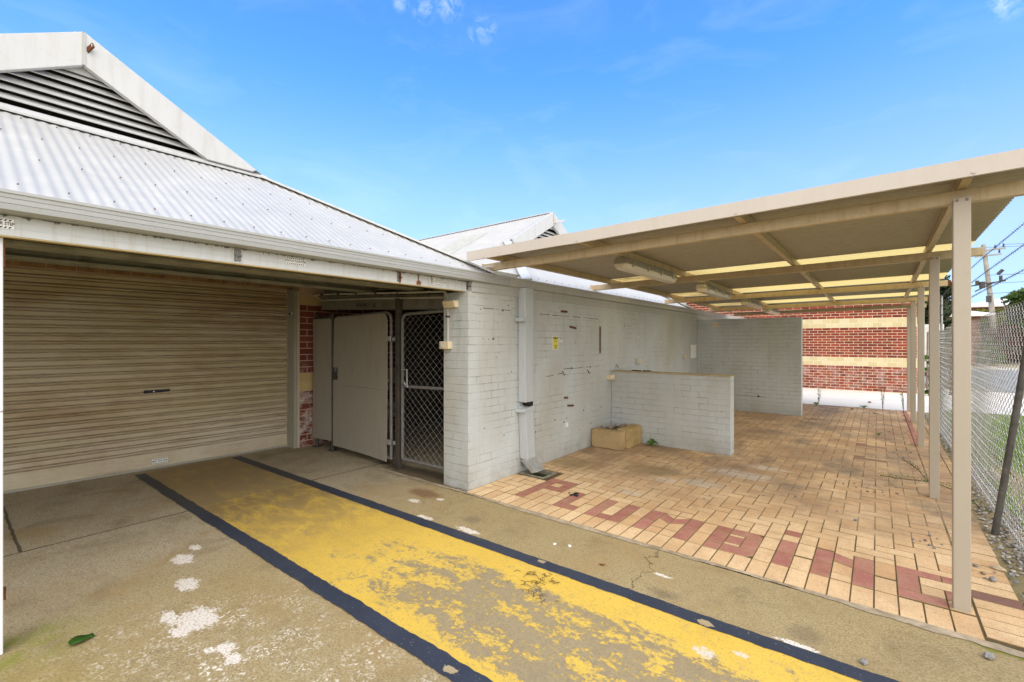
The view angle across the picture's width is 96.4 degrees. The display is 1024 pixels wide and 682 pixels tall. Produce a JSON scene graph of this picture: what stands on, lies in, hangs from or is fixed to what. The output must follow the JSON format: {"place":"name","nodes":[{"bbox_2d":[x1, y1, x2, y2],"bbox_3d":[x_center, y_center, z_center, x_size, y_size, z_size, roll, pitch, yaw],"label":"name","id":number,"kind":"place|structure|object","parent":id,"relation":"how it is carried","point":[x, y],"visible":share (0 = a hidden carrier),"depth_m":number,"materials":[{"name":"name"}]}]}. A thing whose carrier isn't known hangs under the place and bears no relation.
{"place":"outdoors","nodes":[
{"label":"outdoors","id":0,"kind":"place"},
{"bbox_2d":[0,421,1023,681],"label":"driveway","id":1,"kind":"structure","parent":0,"point":[142,581],"depth_m":2.87,"materials":[{"name":"concrete"}]},
{"bbox_2d":[68,633,95,644],"bbox_3d":[-2.287,1.585,2.434,0.072,0.021,0.105,0,0,39],"label":"fallen leaf","id":2,"kind":"object","parent":1,"relation":"on","point":[76,639],"visible":1,"depth_m":2.43,"materials":[{"name":"green plant"}]},
{"bbox_2d":[134,473,492,681],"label":"painted line","id":3,"kind":"object","parent":1,"relation":"on","point":[442,662],"visible":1,"depth_m":2.80,"materials":[{"name":"black paint"}]},
{"bbox_2d":[312,314,337,451],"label":"side gate","id":4,"kind":"structure","parent":1,"relation":"on","point":[323,338],"depth_m":6.78,"materials":[{"name":"metal"}]},
{"bbox_2d":[392,298,401,469],"bbox_3d":[-1.438,0.540,5.736,0.115,2.140,0.070,0,0,39],"label":"gate post","id":5,"kind":"object","parent":1,"relation":"on","point":[397,340],"visible":0.91,"depth_m":5.70,"materials":[{"name":"metal"}]},
{"bbox_2d":[331,311,392,461],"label":"sheeted gate","id":6,"kind":"structure","parent":5,"relation":"attached to","point":[360,353],"depth_m":6.14,"materials":[{"name":"metal"}]},
{"bbox_2d":[145,457,861,681],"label":"painted path","id":7,"kind":"structure","parent":1,"relation":"on","point":[462,601],"depth_m":2.83,"materials":[{"name":"yellow paint"}]},
{"bbox_2d":[515,570,559,586],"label":"twig litter","id":8,"kind":"object","parent":7,"relation":"on","point":[553,582],"visible":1,"depth_m":3.06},
{"bbox_2d":[232,456,899,681],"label":"painted line","id":9,"kind":"object","parent":1,"relation":"on","point":[831,664],"visible":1,"depth_m":2.91,"materials":[{"name":"black paint"}]},
{"bbox_2d":[372,466,1023,657],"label":"kerb strip","id":10,"kind":"object","parent":1,"relation":"on","point":[940,630],"visible":1,"depth_m":2.92,"materials":[{"name":"beige concrete"}]},
{"bbox_2d":[860,658,868,664],"bbox_3d":[1.746,1.588,2.269,0.044,0.026,0.034,0,0,-38],"label":"loose stone","id":11,"kind":"object","parent":1,"relation":"on","point":[863,661],"visible":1,"depth_m":2.26,"materials":[{"name":"white stone"}]},
{"bbox_2d":[983,652,995,659],"bbox_3d":[2.404,1.584,2.306,0.042,0.034,0.051,0,0,30],"label":"loose stone","id":12,"kind":"object","parent":1,"relation":"on","point":[990,655],"visible":1,"depth_m":2.29,"materials":[{"name":"white stone"}]},
{"bbox_2d":[0,0,1023,303],"label":"sky","id":13,"kind":"structure","parent":0,"point":[416,119],"materials":[{"name":"blue"}]},
{"bbox_2d":[507,580,545,604],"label":"twig litter","id":14,"kind":"object","parent":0,"point":[532,591],"visible":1,"depth_m":2.91,"materials":[{"name":"brown wood"}]},
{"bbox_2d":[321,382,1014,443],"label":"ground","id":15,"kind":"structure","parent":0,"point":[917,387],"depth_m":14.98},
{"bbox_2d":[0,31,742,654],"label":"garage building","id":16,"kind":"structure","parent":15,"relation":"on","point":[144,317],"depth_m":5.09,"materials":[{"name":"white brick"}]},
{"bbox_2d":[0,218,13,229],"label":"step sign","id":17,"kind":"object","parent":16,"relation":"attached to","point":[6,223],"visible":1,"depth_m":2.32,"materials":[{"name":"white plastic"}]},
{"bbox_2d":[87,43,94,52],"bbox_3d":[-3.443,-2.393,3.732,0.085,0.070,0.018,0,0,14],"label":"gable lug","id":18,"kind":"object","parent":16,"relation":"attached to","point":[90,47],"visible":1,"depth_m":3.73,"materials":[{"name":"metal"}]},
{"bbox_2d":[3,267,286,493],"bbox_3d":[-4.699,0.413,5.472,0.050,2.366,3.897,0,0,41],"label":"roller door","id":19,"kind":"structure","parent":16,"relation":"in","point":[104,376],"depth_m":5.56,"materials":[{"name":"beige metal"}]},
{"bbox_2d":[152,457,167,464],"bbox_3d":[-4.435,1.510,5.767,0.004,0.065,0.156,0,0,41],"label":"head sign","id":20,"kind":"object","parent":16,"relation":"attached to","point":[160,460],"visible":1,"depth_m":5.76,"materials":[{"name":"white plastic"}]},
{"bbox_2d":[234,248,241,261],"bbox_3d":[-1.886,-0.592,3.152,0.022,0.088,0.042,0,0,39],"label":"latch bracket","id":21,"kind":"object","parent":16,"relation":"attached to","point":[238,255],"visible":1,"depth_m":3.15,"materials":[{"name":"grey metal"}]},
{"bbox_2d":[286,257,305,265],"bbox_3d":[-1.642,-0.603,3.473,0.004,0.052,0.154,0,0,39],"label":"step sign","id":22,"kind":"object","parent":16,"relation":"attached to","point":[296,261],"visible":1,"depth_m":3.47,"materials":[{"name":"white plastic"}]},
{"bbox_2d":[313,290,443,300],"bbox_3d":[-1.900,-0.596,6.071,2.846,0.224,0.142,0,0,39],"label":"conduit","id":23,"kind":"object","parent":16,"relation":"attached to","point":[379,293],"visible":0.99,"depth_m":5.89,"materials":[{"name":"metal"}]},
{"bbox_2d":[397,272,401,281],"bbox_3d":[-1.034,-0.592,4.219,0.022,0.088,0.042,0,0,39],"label":"latch bracket","id":24,"kind":"object","parent":16,"relation":"attached to","point":[399,277],"visible":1,"depth_m":4.21,"materials":[{"name":"metal"}]},
{"bbox_2d":[401,309,443,469],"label":"chain link gate","id":25,"kind":"structure","parent":16,"relation":"attached to","point":[403,386],"depth_m":5.50,"materials":[{"name":"metal"}]},
{"bbox_2d":[434,279,444,285],"bbox_3d":[-0.731,-0.589,4.614,0.004,0.052,0.154,0,0,39],"label":"step sign","id":26,"kind":"object","parent":16,"relation":"attached to","point":[439,282],"visible":1,"depth_m":4.61,"materials":[{"name":"white plastic"}]},
{"bbox_2d":[437,290,449,340],"bbox_3d":[-0.764,-0.274,5.090,0.176,0.588,0.038,0,0,39],"label":"conduit","id":27,"kind":"object","parent":16,"relation":"attached to","point":[447,298],"visible":0.97,"depth_m":5.04,"materials":[{"name":"plastic"}]},
{"bbox_2d":[439,341,451,348],"bbox_3d":[-0.739,0.046,5.049,0.145,0.083,0.073,0,0,39],"label":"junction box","id":28,"kind":"object","parent":16,"relation":"attached to","point":[445,344],"visible":1,"depth_m":5.02,"materials":[{"name":"beige plastic"}]},
{"bbox_2d":[442,300,457,307],"bbox_3d":[-0.675,-0.405,4.997,0.180,0.080,0.075,0,0,39],"label":"socket box","id":29,"kind":"object","parent":16,"relation":"attached to","point":[451,304],"visible":1,"depth_m":4.96,"materials":[{"name":"beige plastic"}]},
{"bbox_2d":[515,288,543,472],"bbox_3d":[0.220,0.470,5.525,0.266,2.219,0.270,0,0,39],"label":"downpipe","id":30,"kind":"object","parent":16,"relation":"attached to","point":[525,319],"visible":1,"depth_m":5.53,"materials":[{"name":"metal"}]},
{"bbox_2d":[553,336,557,348],"bbox_3d":[0.590,0.025,6.202,0.004,0.176,0.136,0,0,39],"label":"caution sign","id":31,"kind":"object","parent":16,"relation":"attached to","point":[555,342],"visible":1,"depth_m":6.20,"materials":[{"name":"yellow plastic"}]},
{"bbox_2d":[554,219,565,222],"bbox_3d":[0.951,-2.385,9.101,0.231,0.070,0.064,0,0,11],"label":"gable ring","id":32,"kind":"object","parent":16,"relation":"attached to","point":[558,221],"visible":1,"depth_m":9.10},
{"bbox_2d":[599,326,600,352],"bbox_3d":[1.385,-0.017,7.178,0.027,0.424,0.027,0,0,-6],"label":"chain","id":33,"kind":"object","parent":16,"relation":"hanging from","point":[599,340],"visible":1,"depth_m":7.18,"materials":[{"name":"metal"}]},
{"bbox_2d":[606,374,614,379],"bbox_3d":[1.602,0.584,7.410,0.080,0.083,0.160,0,0,39],"label":"switch box","id":34,"kind":"object","parent":16,"relation":"attached to","point":[610,376],"visible":1,"depth_m":7.37,"materials":[{"name":"beige plastic"}]},
{"bbox_2d":[635,358,642,363],"bbox_3d":[2.297,0.363,8.281,0.079,0.100,0.168,0,0,39],"label":"wall socket","id":35,"kind":"object","parent":16,"relation":"attached to","point":[638,361],"depth_m":8.24,"materials":[{"name":"grey plastic"}]},
{"bbox_2d":[691,345,695,357],"bbox_3d":[4.311,0.245,10.864,0.006,0.310,0.400,0,0,39],"label":"blank noticeboard","id":36,"kind":"object","parent":16,"relation":"attached to","point":[693,351],"visible":1,"depth_m":10.85,"materials":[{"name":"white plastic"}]},
{"bbox_2d":[671,298,916,393],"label":"brick building","id":37,"kind":"structure","parent":15,"relation":"on","point":[861,350],"depth_m":14.74,"materials":[{"name":"red brick"}]},
{"bbox_2d":[917,275,951,375],"bbox_3d":[19.639,-0.811,21.471,2.924,5.031,2.608,0,0,-41],"label":"evergreen tree","id":38,"kind":"object","parent":15,"relation":"on","point":[947,306],"visible":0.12,"depth_m":20.92,"materials":[{"name":"green plant"}]},
{"bbox_2d":[973,308,1008,337],"bbox_3d":[35.442,-0.400,34.293,2.771,4.208,3.293,0,0,39],"label":"garden shrub","id":39,"kind":"object","parent":15,"relation":"on","point":[986,310],"visible":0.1,"depth_m":33.69,"materials":[{"name":"green plant"}]},
{"bbox_2d":[971,298,1019,350],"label":"house","id":40,"kind":"structure","parent":15,"relation":"on","point":[985,306],"depth_m":40.55,"materials":[{"name":"white brick"}]},
{"bbox_2d":[972,367,1018,369],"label":"kerb","id":41,"kind":"structure","parent":15,"relation":"on","point":[999,368],"depth_m":26.22,"materials":[{"name":"concrete"}]},
{"bbox_2d":[987,340,1021,362],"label":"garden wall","id":42,"kind":"structure","parent":15,"relation":"on","point":[1012,352],"depth_m":32.10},
{"bbox_2d":[1000,287,1023,339],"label":"bushy tree","id":43,"kind":"object","parent":15,"relation":"on","point":[1014,296],"visible":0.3,"depth_m":33.60,"materials":[{"name":"green plant"}]},
{"bbox_2d":[465,403,1023,651],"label":"paving","id":44,"kind":"structure","parent":0,"point":[1001,623],"depth_m":4.59,"materials":[{"name":"beige brick"}]},
{"bbox_2d":[519,469,556,478],"bbox_3d":[0.318,1.625,5.543,0.360,0.062,0.300,0,0,39],"label":"drain pit","id":45,"kind":"object","parent":44,"relation":"in","point":[542,474],"visible":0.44,"depth_m":5.58,"materials":[{"name":"concrete"}]},
{"bbox_2d":[592,424,641,449],"bbox_3d":[1.619,1.456,7.059,0.525,0.296,0.692,0,0,39],"label":"limestone trough","id":46,"kind":"object","parent":44,"relation":"on","point":[626,437],"visible":1,"depth_m":6.82,"materials":[{"name":"beige stone"}]},
{"bbox_2d":[600,423,626,429],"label":"pebbles","id":47,"kind":"object","parent":46,"relation":"in","point":[615,427],"visible":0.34,"depth_m":7.17,"materials":[{"name":"stone"}]},
{"bbox_2d":[647,439,657,445],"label":"weed","id":48,"kind":"object","parent":44,"relation":"on","point":[651,442],"visible":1,"depth_m":6.96,"materials":[{"name":"green plant"}]},
{"bbox_2d":[611,370,734,455],"bbox_3d":[2.405,1.056,7.018,1.813,1.147,0.230,0,0,39],"label":"partition","id":49,"kind":"object","parent":44,"relation":"on","point":[691,411],"visible":0.96,"depth_m":6.82,"materials":[{"name":"grey brick"}]},
{"bbox_2d":[515,411,972,608],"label":"paving red letters","id":50,"kind":"object","parent":44,"relation":"on","point":[908,585],"visible":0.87,"depth_m":3.56,"materials":[{"name":"brick"}]},
{"bbox_2d":[467,148,1023,612],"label":"canopy","id":51,"kind":"object","parent":44,"relation":"on","point":[911,236],"visible":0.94,"depth_m":4.33,"materials":[{"name":"beige metal"}]},
{"bbox_2d":[613,257,676,283],"bbox_3d":[1.612,-0.834,5.393,0.178,0.162,1.578,0,0,39],"label":"batten light","id":52,"kind":"object","parent":51,"relation":"attached to","point":[629,265],"visible":1,"depth_m":5.14,"materials":[{"name":"beige plastic"}]},
{"bbox_2d":[695,284,731,299],"bbox_3d":[3.339,-0.819,7.533,0.178,0.162,1.578,0,0,39],"label":"batten light","id":53,"kind":"object","parent":51,"relation":"attached to","point":[706,289],"visible":0.98,"depth_m":7.26,"materials":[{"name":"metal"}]},
{"bbox_2d":[740,299,763,308],"bbox_3d":[5.097,-0.794,9.687,0.178,0.162,1.578,0,0,39],"label":"batten light","id":54,"kind":"object","parent":51,"relation":"attached to","point":[751,303],"visible":0.93,"depth_m":9.38,"materials":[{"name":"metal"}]},
{"bbox_2d":[763,309,780,314],"bbox_3d":[6.508,-0.759,11.439,0.178,0.162,1.578,0,0,39],"label":"batten light","id":55,"kind":"object","parent":51,"relation":"attached to","point":[774,311],"visible":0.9,"depth_m":11.19,"materials":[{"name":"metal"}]},
{"bbox_2d":[697,317,802,415],"bbox_3d":[5.389,0.557,10.494,2.140,2.145,0.233,0,0,39],"label":"tall partition","id":56,"kind":"object","parent":44,"relation":"on","point":[761,359],"visible":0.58,"depth_m":10.24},
{"bbox_2d":[880,385,884,408],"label":"stalk weed","id":57,"kind":"object","parent":44,"relation":"on","point":[882,397],"visible":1,"depth_m":10.50,"materials":[{"name":"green plant"}]},
{"bbox_2d":[902,457,927,480],"bbox_3d":[4.934,1.564,5.580,0.112,0.075,0.992,0,0,29],"label":"trailing weed","id":58,"kind":"object","parent":44,"relation":"on","point":[916,468],"visible":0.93,"depth_m":5.63,"materials":[{"name":"green plant"}]},
{"bbox_2d":[879,472,951,489],"bbox_3d":[4.507,1.542,5.052,0.163,0.102,0.853,0,0,-24],"label":"trailing weed","id":59,"kind":"object","parent":44,"relation":"on","point":[911,479],"visible":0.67,"depth_m":5.11,"materials":[{"name":"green plant"}]},
{"bbox_2d":[947,482,988,511],"bbox_3d":[4.570,1.542,4.609,0.098,0.084,0.996,0,0,32],"label":"trailing weed","id":60,"kind":"object","parent":44,"relation":"on","point":[975,503],"visible":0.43,"depth_m":4.32,"materials":[{"name":"green plant"}]},
{"bbox_2d":[989,576,996,581],"bbox_3d":[3.203,1.587,3.044,0.048,0.032,0.051,0,0,9],"label":"loose stone","id":61,"kind":"object","parent":44,"relation":"on","point":[992,579],"visible":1,"depth_m":3.03,"materials":[{"name":"grey stone"}]},
{"bbox_2d":[990,565,1006,571],"bbox_3d":[3.402,1.589,3.198,0.057,0.030,0.082,0,0,-39],"label":"loose stone","id":62,"kind":"object","parent":44,"relation":"on","point":[997,568],"visible":1,"depth_m":3.19,"materials":[{"name":"beige stone"}]},
{"bbox_2d":[803,388,928,412],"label":"path","id":63,"kind":"structure","parent":0,"point":[850,398],"depth_m":12.53,"materials":[{"name":"concrete"}]},
{"bbox_2d":[801,405,1023,610],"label":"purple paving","id":64,"kind":"structure","parent":0,"point":[998,600],"depth_m":2.87,"materials":[{"name":"brick"}]},
{"bbox_2d":[917,388,1023,415],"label":"footpath","id":65,"kind":"structure","parent":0,"point":[947,404],"depth_m":12.41,"materials":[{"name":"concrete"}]},
{"bbox_2d":[925,355,928,395],"bbox_3d":[12.565,1.055,13.783,0.350,1.292,0.353,0,0,39],"label":"fence weed","id":66,"kind":"object","parent":65,"relation":"on","point":[927,368],"visible":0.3,"depth_m":13.78,"materials":[{"name":"green plant"}]},
{"bbox_2d":[943,348,951,394],"bbox_3d":[13.439,0.938,14.095,0.730,1.527,0.776,0,0,-5],"label":"garden shrub","id":67,"kind":"object","parent":65,"relation":"on","point":[950,372],"visible":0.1,"depth_m":13.97,"materials":[{"name":"green plant"}]},
{"bbox_2d":[925,369,1018,391],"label":"road","id":68,"kind":"structure","parent":0,"point":[1004,386],"depth_m":19.11,"materials":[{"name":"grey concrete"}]},
{"bbox_2d":[917,323,943,381],"bbox_3d":[16.224,0.450,17.822,0.880,2.300,0.100,0,0,39],"label":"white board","id":69,"kind":"object","parent":68,"relation":"on","point":[926,328],"visible":0.17,"depth_m":17.84,"materials":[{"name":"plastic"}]},
{"bbox_2d":[971,320,975,364],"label":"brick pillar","id":70,"kind":"structure","parent":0,"point":[974,341],"depth_m":28.92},
{"bbox_2d":[925,413,1023,603],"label":"earth strip","id":71,"kind":"object","parent":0,"point":[1018,589],"depth_m":3.87,"materials":[{"name":"grey gravel"}]},
{"bbox_2d":[925,222,1023,554],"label":"chain link fence","id":72,"kind":"object","parent":71,"relation":"on","point":[1006,468],"visible":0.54,"depth_m":4.58,"materials":[{"name":"metal"}]},
{"bbox_2d":[944,409,1023,525],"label":"lawn","id":73,"kind":"structure","parent":0,"point":[1008,423],"depth_m":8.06,"materials":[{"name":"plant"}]},
{"bbox_2d":[974,363,1019,367],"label":"verge","id":74,"kind":"structure","parent":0,"point":[1014,365],"depth_m":28.94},
{"bbox_2d":[943,311,994,363],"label":"house","id":75,"kind":"structure","parent":74,"relation":"on","point":[975,314],"depth_m":29.63,"materials":[{"name":"white brick"}]},
{"bbox_2d":[971,243,1005,362],"bbox_3d":[33.274,-2.450,31.984,1.719,8.720,0.630,0,0,39],"label":"power pole","id":76,"kind":"object","parent":74,"relation":"on","point":[990,300],"visible":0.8,"depth_m":31.93,"materials":[{"name":"wood"}]},
{"bbox_2d":[976,338,1005,364],"bbox_3d":[30.066,0.741,29.800,2.900,1.927,2.714,0,0,39],"label":"garden shrub","id":77,"kind":"object","parent":74,"relation":"on","point":[990,352],"visible":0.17,"depth_m":28.76,"materials":[{"name":"green plant"}]},
{"bbox_2d":[980,324,1023,362],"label":"garden shrub","id":78,"kind":"object","parent":74,"relation":"on","point":[1022,338],"visible":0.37,"depth_m":31.46,"materials":[{"name":"green plant"}]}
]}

